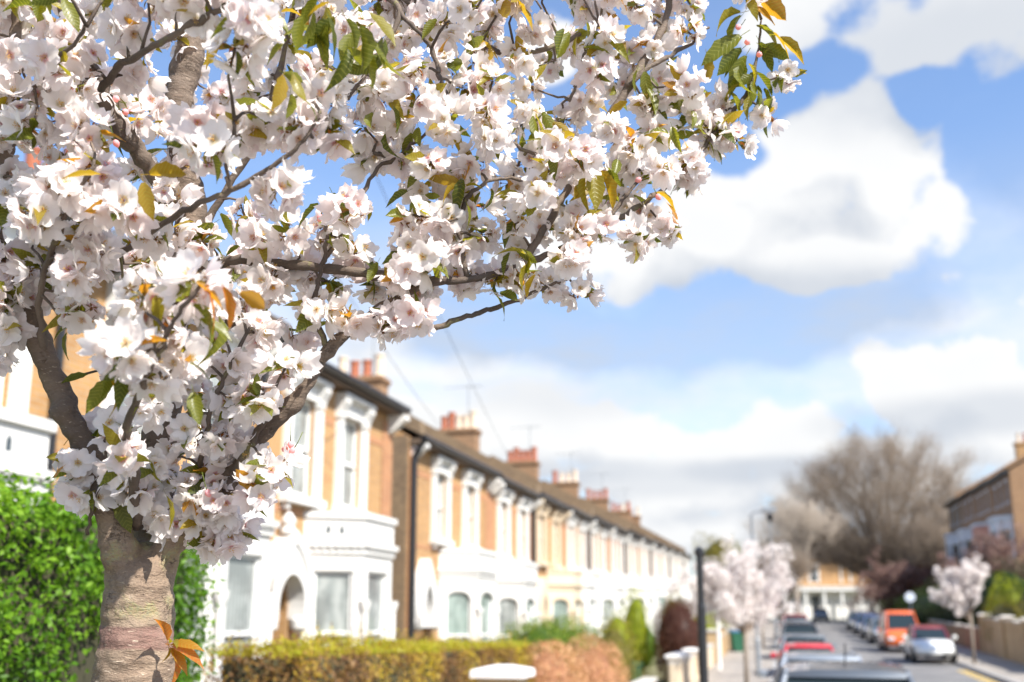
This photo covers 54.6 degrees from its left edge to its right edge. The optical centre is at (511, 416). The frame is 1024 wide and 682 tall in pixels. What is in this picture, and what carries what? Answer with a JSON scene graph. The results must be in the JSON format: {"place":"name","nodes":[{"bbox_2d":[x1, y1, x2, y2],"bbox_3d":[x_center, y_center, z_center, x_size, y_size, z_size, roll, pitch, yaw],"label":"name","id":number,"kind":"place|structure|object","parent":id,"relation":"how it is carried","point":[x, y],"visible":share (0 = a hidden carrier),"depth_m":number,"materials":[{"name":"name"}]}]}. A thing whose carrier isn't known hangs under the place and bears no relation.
{"place":"outdoors","nodes":[
{"label":"outdoors","id":0,"kind":"place"},
{"bbox_2d":[14,0,1023,613],"label":"sky","id":1,"kind":"structure","parent":0,"point":[867,261],"materials":[{"name":"blue"}]},
{"bbox_2d":[697,620,780,681],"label":"pavement","id":2,"kind":"structure","parent":0,"point":[732,664],"depth_m":39.58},
{"bbox_2d":[694,546,708,681],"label":"black post","id":3,"kind":"object","parent":2,"relation":"on","point":[702,631],"visible":1,"depth_m":8.42,"materials":[{"name":"metal"}]},
{"bbox_2d":[727,630,742,651],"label":"wheelie bin","id":4,"kind":"object","parent":2,"relation":"on","point":[736,638],"visible":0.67,"depth_m":46.50,"materials":[{"name":"green plastic"}]},
{"bbox_2d":[750,507,775,676],"bbox_3d":[8.200,5.700,31.991,0.880,5.500,0.240,-3,-12,15],"label":"street lamp","id":5,"kind":"object","parent":2,"relation":"on","point":[757,639],"visible":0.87,"depth_m":31.80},
{"bbox_2d":[749,574,802,647],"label":"blossom tree","id":6,"kind":"object","parent":2,"relation":"on","point":[788,605],"visible":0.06,"depth_m":49.34,"materials":[{"name":"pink plant"}]},
{"bbox_2d":[641,619,845,681],"bbox_3d":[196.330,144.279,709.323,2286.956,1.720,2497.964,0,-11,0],"label":"ground","id":7,"kind":"structure","parent":0,"point":[653,672],"depth_m":36.80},
{"bbox_2d":[0,204,77,512],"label":"terraced house","id":8,"kind":"structure","parent":7,"relation":"on","point":[28,431],"depth_m":9.31,"materials":[{"name":"orange brick"}]},
{"bbox_2d":[0,226,32,413],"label":"window","id":9,"kind":"structure","parent":8,"relation":"in","point":[20,378],"depth_m":10.12,"materials":[{"name":"white paint"}]},
{"bbox_2d":[0,407,56,512],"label":"bay window","id":10,"kind":"structure","parent":8,"relation":"in","point":[24,438],"depth_m":9.04,"materials":[{"name":"white paint"}]},
{"bbox_2d":[0,468,225,681],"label":"privet hedge","id":11,"kind":"object","parent":7,"relation":"on","point":[52,586],"visible":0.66,"depth_m":4.25,"materials":[{"name":"green plant"}]},
{"bbox_2d":[12,174,283,681],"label":"terraced house","id":12,"kind":"structure","parent":7,"relation":"on","point":[246,603],"depth_m":12.55,"materials":[{"name":"orange brick"}]},
{"bbox_2d":[99,273,150,456],"bbox_3d":[-4.537,-0.441,12.073,0.348,2.240,1.360,-3,-12,15],"label":"window","id":13,"kind":"structure","parent":12,"relation":"in","point":[110,296],"depth_m":11.61,"materials":[{"name":"white paint"}]},
{"bbox_2d":[180,554,204,681],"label":"window","id":14,"kind":"structure","parent":12,"relation":"in","point":[200,612],"depth_m":12.04,"materials":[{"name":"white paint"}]},
{"bbox_2d":[191,320,245,464],"bbox_3d":[-4.040,-0.078,13.871,0.348,2.240,1.360,-3,-12,15],"label":"window","id":15,"kind":"structure","parent":12,"relation":"in","point":[235,341],"depth_m":13.91,"materials":[{"name":"white paint"}]},
{"bbox_2d":[188,486,279,681],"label":"bay window","id":16,"kind":"structure","parent":12,"relation":"in","point":[266,601],"depth_m":12.97,"materials":[{"name":"white paint"}]},
{"bbox_2d":[223,554,258,658],"bbox_3d":[-3.485,2.749,12.565,0.063,2.000,0.860,-3,-12,15],"label":"window","id":17,"kind":"structure","parent":12,"relation":"in","point":[242,575],"depth_m":12.75,"materials":[{"name":"glass"}]},
{"bbox_2d":[25,146,411,655],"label":"terraced house","id":18,"kind":"structure","parent":7,"relation":"on","point":[333,549],"depth_m":16.49,"materials":[{"name":"orange brick"}]},
{"bbox_2d":[278,368,333,510],"bbox_3d":[-3.399,0.442,16.178,0.348,2.240,1.360,-3,-12,15],"label":"window","id":19,"kind":"structure","parent":18,"relation":"in","point":[320,394],"depth_m":16.48,"materials":[{"name":"white paint"}]},
{"bbox_2d":[311,570,352,646],"bbox_3d":[-2.925,3.506,16.047,0.648,2.000,0.198,1,-11,-6],"label":"window","id":20,"kind":"structure","parent":18,"relation":"in","point":[333,589],"depth_m":16.14,"materials":[{"name":"glass"}]},
{"bbox_2d":[300,511,398,645],"bbox_3d":[-2.619,3.548,16.762,0.975,3.700,2.400,-3,-12,15],"label":"bay window","id":21,"kind":"structure","parent":18,"relation":"in","point":[361,543],"depth_m":16.27,"materials":[{"name":"white paint"}]},
{"bbox_2d":[331,392,376,512],"bbox_3d":[-2.901,0.804,17.975,0.348,2.240,1.360,-3,-12,15],"label":"window","id":22,"kind":"structure","parent":18,"relation":"in","point":[348,405],"depth_m":18.16,"materials":[{"name":"white paint"}]},
{"bbox_2d":[367,572,384,650],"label":"window","id":23,"kind":"structure","parent":18,"relation":"in","point":[375,580],"depth_m":16.91,"materials":[{"name":"glass"}]},
{"bbox_2d":[201,621,536,681],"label":"golden hedge","id":24,"kind":"object","parent":7,"relation":"on","point":[306,659],"visible":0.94,"depth_m":7.57,"materials":[{"name":"yellow plant"}]},
{"bbox_2d":[0,0,806,681],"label":"cherry tree","id":25,"kind":"object","parent":7,"relation":"on","point":[148,504],"visible":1,"depth_m":1.92,"materials":[{"name":"white plant"}]},
{"bbox_2d":[338,338,542,639],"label":"terraced house","id":26,"kind":"structure","parent":7,"relation":"on","point":[515,501],"depth_m":30.42,"materials":[{"name":"yellow brick"}]},
{"bbox_2d":[497,488,514,560],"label":"window","id":27,"kind":"structure","parent":26,"relation":"in","point":[505,495],"depth_m":30.28,"materials":[{"name":"white paint"}]},
{"bbox_2d":[497,597,517,639],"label":"window","id":28,"kind":"structure","parent":26,"relation":"in","point":[509,606],"depth_m":28.63,"materials":[{"name":"glass"}]},
{"bbox_2d":[496,561,540,631],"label":"bay window","id":29,"kind":"structure","parent":26,"relation":"in","point":[517,580],"depth_m":28.76,"materials":[{"name":"white paint"}]},
{"bbox_2d":[516,496,532,562],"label":"window","id":30,"kind":"structure","parent":26,"relation":"in","point":[523,503],"depth_m":32.43,"materials":[{"name":"white paint"}]},
{"bbox_2d":[391,413,502,641],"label":"terraced house","id":31,"kind":"structure","parent":7,"relation":"on","point":[445,572],"depth_m":24.21,"materials":[{"name":"orange brick"}]},
{"bbox_2d":[430,455,456,547],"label":"window","id":32,"kind":"structure","parent":31,"relation":"in","point":[440,464],"depth_m":24.78,"materials":[{"name":"white paint"}]},
{"bbox_2d":[445,591,470,640],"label":"window","id":33,"kind":"structure","parent":31,"relation":"in","point":[458,603],"depth_m":24.31,"materials":[{"name":"glass"}]},
{"bbox_2d":[438,548,500,641],"bbox_3d":[-0.975,5.277,25.128,0.975,3.700,2.750,-3,-12,15],"label":"bay window","id":34,"kind":"structure","parent":31,"relation":"in","point":[473,572],"depth_m":24.43,"materials":[{"name":"white paint"}]},
{"bbox_2d":[461,469,483,548],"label":"window","id":35,"kind":"structure","parent":31,"relation":"in","point":[470,477],"depth_m":27.09,"materials":[{"name":"white paint"}]},
{"bbox_2d":[480,592,491,641],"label":"window","id":36,"kind":"structure","parent":31,"relation":"in","point":[485,602],"depth_m":25.34,"materials":[{"name":"glass"}]},
{"bbox_2d":[413,423,584,632],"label":"terraced house","id":37,"kind":"structure","parent":7,"relation":"on","point":[559,588],"depth_m":35.34,"materials":[{"name":"yellow brick"}]},
{"bbox_2d":[536,503,550,569],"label":"window","id":38,"kind":"structure","parent":37,"relation":"in","point":[544,509],"depth_m":34.87,"materials":[{"name":"white paint"}]},
{"bbox_2d":[551,509,563,568],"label":"window","id":39,"kind":"structure","parent":37,"relation":"in","point":[556,515],"depth_m":36.55,"materials":[{"name":"white paint"}]},
{"bbox_2d":[552,599,568,629],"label":"window","id":40,"kind":"structure","parent":37,"relation":"in","point":[559,606],"depth_m":35.33,"materials":[{"name":"glass"}]},
{"bbox_2d":[547,569,584,632],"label":"bay window","id":41,"kind":"structure","parent":37,"relation":"in","point":[565,584],"depth_m":35.42,"materials":[{"name":"beige paint"}]},
{"bbox_2d":[470,664,534,681],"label":"gate pillar","id":42,"kind":"structure","parent":7,"relation":"on","point":[504,673],"depth_m":9.17,"materials":[{"name":"stone"}]},
{"bbox_2d":[437,384,598,640],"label":"terraced house","id":43,"kind":"structure","parent":7,"relation":"on","point":[578,524],"depth_m":39.98,"materials":[{"name":"yellow brick"}]},
{"bbox_2d":[566,515,578,569],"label":"window","id":44,"kind":"structure","parent":43,"relation":"in","point":[572,520],"depth_m":39.62,"materials":[{"name":"white paint"}]},
{"bbox_2d":[578,520,588,570],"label":"window","id":45,"kind":"structure","parent":43,"relation":"in","point":[583,525],"depth_m":41.46,"materials":[{"name":"white paint"}]},
{"bbox_2d":[582,571,598,640],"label":"bay window","id":46,"kind":"structure","parent":43,"relation":"in","point":[588,577],"depth_m":38.25,"materials":[{"name":"white paint"}]},
{"bbox_2d":[485,613,595,669],"bbox_3d":[0.544,5.180,20.293,2.748,2.277,3.212,-4,-12,21],"label":"garden shrub","id":47,"kind":"object","parent":7,"relation":"on","point":[540,632],"visible":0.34,"depth_m":19.92,"materials":[{"name":"green plant"}]},
{"bbox_2d":[491,455,624,636],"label":"terraced house","id":48,"kind":"structure","parent":7,"relation":"on","point":[610,588],"depth_m":44.76,"materials":[{"name":"yellow brick"}]},
{"bbox_2d":[590,524,599,575],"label":"window","id":49,"kind":"structure","parent":48,"relation":"in","point":[595,528],"depth_m":44.30,"materials":[{"name":"white paint"}]},
{"bbox_2d":[599,527,608,574],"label":"window","id":50,"kind":"structure","parent":48,"relation":"in","point":[603,532],"depth_m":45.81,"materials":[{"name":"white paint"}]},
{"bbox_2d":[601,599,614,635],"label":"window","id":51,"kind":"structure","parent":48,"relation":"in","point":[605,602],"depth_m":44.70,"materials":[{"name":"glass"}]},
{"bbox_2d":[597,575,624,636],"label":"bay window","id":52,"kind":"structure","parent":48,"relation":"in","point":[611,587],"depth_m":44.80,"materials":[{"name":"white paint"}]},
{"bbox_2d":[528,639,592,681],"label":"beech bush","id":53,"kind":"object","parent":7,"relation":"on","point":[551,666],"visible":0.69,"depth_m":13.12,"materials":[{"name":"brown plant"}]},
{"bbox_2d":[505,425,633,613],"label":"terraced house","id":54,"kind":"structure","parent":7,"relation":"on","point":[526,461],"depth_m":49.81,"materials":[{"name":"yellow brick"},{"name":"slate"},{"name":"white stucco"}]},
{"bbox_2d":[610,531,618,574],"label":"window","id":55,"kind":"structure","parent":54,"relation":"in","point":[614,536],"depth_m":48.81,"materials":[{"name":"white paint"}]},
{"bbox_2d":[618,534,625,575],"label":"window","id":56,"kind":"structure","parent":54,"relation":"in","point":[621,538],"depth_m":51.01,"materials":[{"name":"white paint"}]},
{"bbox_2d":[623,576,633,613],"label":"bay window","id":57,"kind":"structure","parent":54,"relation":"in","point":[628,580],"depth_m":47.91,"materials":[{"name":"white paint"}]},
{"bbox_2d":[550,613,608,663],"bbox_3d":[1.204,5.357,21.359,2.250,2.236,4.933,0,-11,0],"label":"garden shrub","id":58,"kind":"object","parent":7,"relation":"on","point":[578,628],"visible":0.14,"depth_m":21.08,"materials":[{"name":"green plant"}]},
{"bbox_2d":[562,631,629,681],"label":"beech bush","id":59,"kind":"object","parent":7,"relation":"on","point":[599,665],"visible":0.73,"depth_m":16.01,"materials":[{"name":"brown plant"}]},
{"bbox_2d":[543,480,653,632],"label":"terraced house","id":60,"kind":"structure","parent":7,"relation":"on","point":[634,542],"depth_m":54.52,"materials":[{"name":"paint"}]},
{"bbox_2d":[633,579,653,632],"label":"bay window","id":61,"kind":"structure","parent":60,"relation":"in","point":[645,584],"depth_m":54.54,"materials":[{"name":"white paint"}]},
{"bbox_2d":[550,452,660,641],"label":"terraced house","id":62,"kind":"structure","parent":7,"relation":"on","point":[569,485],"depth_m":59.38,"materials":[{"name":"yellow brick"}]},
{"bbox_2d":[640,578,660,641],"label":"bay window","id":63,"kind":"structure","parent":62,"relation":"in","point":[655,581],"depth_m":58.09,"materials":[{"name":"white paint"}]},
{"bbox_2d":[585,614,642,681],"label":"olive shrub","id":64,"kind":"object","parent":7,"relation":"on","point":[615,637],"visible":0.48,"depth_m":20.52,"materials":[{"name":"green plant"}]},
{"bbox_2d":[600,602,635,656],"bbox_3d":[2.874,6.437,26.988,1.052,2.759,1.746,-3,-12,15],"label":"yellow shrub","id":65,"kind":"object","parent":7,"relation":"on","point":[619,623],"visible":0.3,"depth_m":26.88,"materials":[{"name":"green plant"}]},
{"bbox_2d":[580,497,672,614],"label":"terraced house","id":66,"kind":"structure","parent":7,"relation":"on","point":[657,549],"depth_m":64.25,"materials":[{"name":"red brick"}]},
{"bbox_2d":[586,473,678,601],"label":"terraced house","id":67,"kind":"structure","parent":7,"relation":"on","point":[604,501],"depth_m":69.66,"materials":[{"name":"yellow brick"}]},
{"bbox_2d":[618,582,654,677],"bbox_3d":[4.041,7.018,31.802,1.142,3.447,1.199,3,-12,-13],"label":"yellow conifer","id":68,"kind":"object","parent":7,"relation":"on","point":[637,620],"visible":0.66,"depth_m":31.64,"materials":[{"name":"green plant"}]},
{"bbox_2d":[609,510,687,606],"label":"terraced house","id":69,"kind":"structure","parent":7,"relation":"on","point":[674,555],"depth_m":74.35,"materials":[{"name":"brown brick"}]},
{"bbox_2d":[642,611,660,673],"bbox_3d":[4.579,8.027,35.156,1.479,2.251,1.675,0,-11,0],"label":"green conifer","id":70,"kind":"object","parent":7,"relation":"on","point":[650,648],"visible":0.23,"depth_m":34.77,"materials":[{"name":"green plant"}]},
{"bbox_2d":[611,488,692,617],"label":"terraced house","id":71,"kind":"structure","parent":7,"relation":"on","point":[623,512],"depth_m":79.62,"materials":[{"name":"paint"}]},
{"bbox_2d":[630,507,696,617],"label":"terraced house","id":72,"kind":"structure","parent":7,"relation":"on","point":[636,518],"depth_m":84.47,"materials":[{"name":"brick"}]},
{"bbox_2d":[653,598,698,681],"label":"maroon bush","id":73,"kind":"object","parent":7,"relation":"on","point":[677,630],"visible":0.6,"depth_m":30.87,"materials":[{"name":"brown plant"}]},
{"bbox_2d":[665,644,713,681],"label":"garden wall","id":74,"kind":"structure","parent":7,"relation":"on","point":[682,665],"depth_m":27.34,"materials":[{"name":"beige paint"}]},
{"bbox_2d":[690,530,750,611],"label":"dark far tree","id":75,"kind":"object","parent":7,"relation":"on","point":[715,549],"visible":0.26,"depth_m":102.05,"materials":[{"name":"green plant"}]},
{"bbox_2d":[707,625,737,664],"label":"garden wall","id":76,"kind":"structure","parent":7,"relation":"on","point":[724,640],"depth_m":43.43,"materials":[{"name":"brick"}]},
{"bbox_2d":[666,534,795,681],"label":"blossom tree","id":77,"kind":"object","parent":7,"relation":"on","point":[734,584],"visible":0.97,"depth_m":26.12,"materials":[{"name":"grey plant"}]},
{"bbox_2d":[741,542,829,613],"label":"bare tree","id":78,"kind":"object","parent":7,"relation":"on","point":[800,566],"visible":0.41,"depth_m":81.95,"materials":[{"name":"grey plant"}]},
{"bbox_2d":[738,483,856,613],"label":"bare tree","id":79,"kind":"object","parent":7,"relation":"on","point":[786,519],"visible":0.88,"depth_m":94.70,"materials":[{"name":"grey plant"}]},
{"bbox_2d":[755,536,881,618],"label":"villa","id":80,"kind":"object","parent":7,"relation":"on","point":[829,594],"visible":0.33,"depth_m":125.97,"materials":[{"name":"yellow brick"}]},
{"bbox_2d":[772,414,986,587],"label":"bare tree","id":81,"kind":"object","parent":7,"relation":"on","point":[872,521],"visible":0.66,"depth_m":99.00,"materials":[{"name":"brown plant"}]},
{"bbox_2d":[854,544,927,610],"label":"blossom tree","id":82,"kind":"object","parent":7,"relation":"on","point":[889,580],"visible":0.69,"depth_m":77.20,"materials":[{"name":"brown plant"}]},
{"bbox_2d":[877,583,947,624],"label":"dark hedge bank","id":83,"kind":"structure","parent":7,"relation":"on","point":[919,612],"depth_m":63.53,"materials":[{"name":"green plant"}]},
{"bbox_2d":[838,542,987,613],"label":"dark hedge bank","id":84,"kind":"structure","parent":7,"relation":"on","point":[915,581],"depth_m":75.99,"materials":[{"name":"red plant"}]},
{"bbox_2d":[888,507,949,569],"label":"bare tree","id":85,"kind":"object","parent":7,"relation":"on","point":[936,546],"visible":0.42,"depth_m":89.97,"materials":[{"name":"brown plant"}]},
{"bbox_2d":[845,620,1016,681],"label":"kerb","id":86,"kind":"structure","parent":7,"relation":"on","point":[984,672],"depth_m":34.04,"materials":[{"name":"concrete"}]},
{"bbox_2d":[927,619,980,651],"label":"garden wall","id":87,"kind":"structure","parent":7,"relation":"on","point":[960,631],"depth_m":51.11,"materials":[{"name":"brown brick"}]},
{"bbox_2d":[942,487,968,566],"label":"tall terraced house","id":88,"kind":"structure","parent":7,"relation":"on","point":[952,506],"depth_m":80.96,"materials":[{"name":"brick"}]},
{"bbox_2d":[928,552,990,663],"bbox_3d":[17.372,7.503,38.349,2.324,4.412,1.895,-5,-12,23],"label":"blossom tree","id":89,"kind":"object","parent":7,"relation":"on","point":[963,590],"visible":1,"depth_m":38.08,"materials":[{"name":"grey plant"}]},
{"bbox_2d":[912,554,1023,626],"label":"dark evergreen","id":90,"kind":"object","parent":7,"relation":"on","point":[949,615],"visible":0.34,"depth_m":52.93,"materials":[{"name":"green plant"}]},
{"bbox_2d":[933,519,1023,586],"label":"blossom tree","id":91,"kind":"object","parent":7,"relation":"on","point":[998,549],"visible":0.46,"depth_m":54.56,"materials":[{"name":"pink plant"}]},
{"bbox_2d":[954,433,1023,564],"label":"tall terraced house","id":92,"kind":"structure","parent":7,"relation":"on","point":[965,499],"depth_m":74.42,"materials":[{"name":"brown brick"}]},
{"bbox_2d":[956,528,972,562],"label":"bay window","id":93,"kind":"structure","parent":92,"relation":"in","point":[963,534],"depth_m":74.21,"materials":[{"name":"white paint"}]},
{"bbox_2d":[967,462,1022,564],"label":"tall terraced house","id":94,"kind":"structure","parent":7,"relation":"on","point":[981,492],"depth_m":69.47,"materials":[{"name":"brown brick"}]},
{"bbox_2d":[970,522,989,564],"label":"bay window","id":95,"kind":"structure","parent":94,"relation":"in","point":[983,526],"depth_m":68.33,"materials":[{"name":"white paint"}]},
{"bbox_2d":[976,613,1023,663],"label":"garden wall","id":96,"kind":"structure","parent":7,"relation":"on","point":[1007,637],"depth_m":40.48,"materials":[{"name":"brick"}]},
{"bbox_2d":[980,588,1023,643],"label":"green shrub","id":97,"kind":"object","parent":7,"relation":"on","point":[1008,608],"visible":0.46,"depth_m":42.43,"materials":[{"name":"green plant"}]},
{"bbox_2d":[983,455,1023,566],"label":"tall terraced house","id":98,"kind":"structure","parent":7,"relation":"on","point":[1007,490],"depth_m":62.11,"materials":[{"name":"brown brick"}]},
{"bbox_2d":[987,515,1015,566],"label":"bay window","id":99,"kind":"structure","parent":98,"relation":"in","point":[993,521],"depth_m":62.32,"materials":[{"name":"white paint"}]},
{"bbox_2d":[986,570,1023,613],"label":"lime shrub","id":100,"kind":"object","parent":7,"relation":"on","point":[1003,587],"visible":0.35,"depth_m":45.26,"materials":[{"name":"green plant"}]},
{"bbox_2d":[811,621,1000,681],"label":"road","id":101,"kind":"structure","parent":0,"point":[921,669],"depth_m":42.74,"materials":[{"name":"asphalt"}]},
{"bbox_2d":[774,622,824,650],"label":"parked car","id":102,"kind":"object","parent":101,"relation":"on","point":[797,627],"visible":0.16,"depth_m":40.81,"materials":[{"name":"paint"}]},
{"bbox_2d":[770,642,833,657],"bbox_3d":[8.204,6.953,27.507,2.000,1.380,3.847,-3,-12,14],"label":"parked car","id":103,"kind":"object","parent":101,"relation":"on","point":[803,646],"visible":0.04,"depth_m":26.26,"materials":[{"name":"red paint"}]},
{"bbox_2d":[771,633,835,664],"bbox_3d":[9.775,7.984,33.207,2.120,1.440,4.147,-3,-12,15],"label":"parked car","id":104,"kind":"object","parent":101,"relation":"on","point":[801,637],"visible":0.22,"depth_m":31.82,"materials":[{"name":"grey paint"}]},
{"bbox_2d":[759,651,862,681],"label":"parked car","id":105,"kind":"object","parent":101,"relation":"on","point":[797,656],"visible":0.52,"depth_m":16.51,"materials":[{"name":"paint"}]},
{"bbox_2d":[776,643,914,681],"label":"parked car","id":106,"kind":"object","parent":101,"relation":"on","point":[827,671],"visible":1,"depth_m":10.06,"materials":[{"name":"silver paint"}]},
{"bbox_2d":[866,617,879,643],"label":"parked car","id":107,"kind":"object","parent":101,"relation":"on","point":[872,625],"visible":0.41,"depth_m":55.37,"materials":[{"name":"grey paint"}]},
{"bbox_2d":[877,611,917,651],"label":"parked van","id":108,"kind":"object","parent":101,"relation":"on","point":[892,627],"visible":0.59,"depth_m":47.75,"materials":[{"name":"orange paint"}]},
{"bbox_2d":[903,625,957,662],"bbox_3d":[17.185,9.351,40.925,2.060,1.480,3.747,-3,-12,15],"label":"parked car","id":109,"kind":"object","parent":101,"relation":"on","point":[929,641],"visible":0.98,"depth_m":39.94,"materials":[{"name":"white paint"}]},
{"bbox_2d":[949,644,1023,681],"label":"pavement","id":110,"kind":"structure","parent":0,"point":[1009,669],"depth_m":37.70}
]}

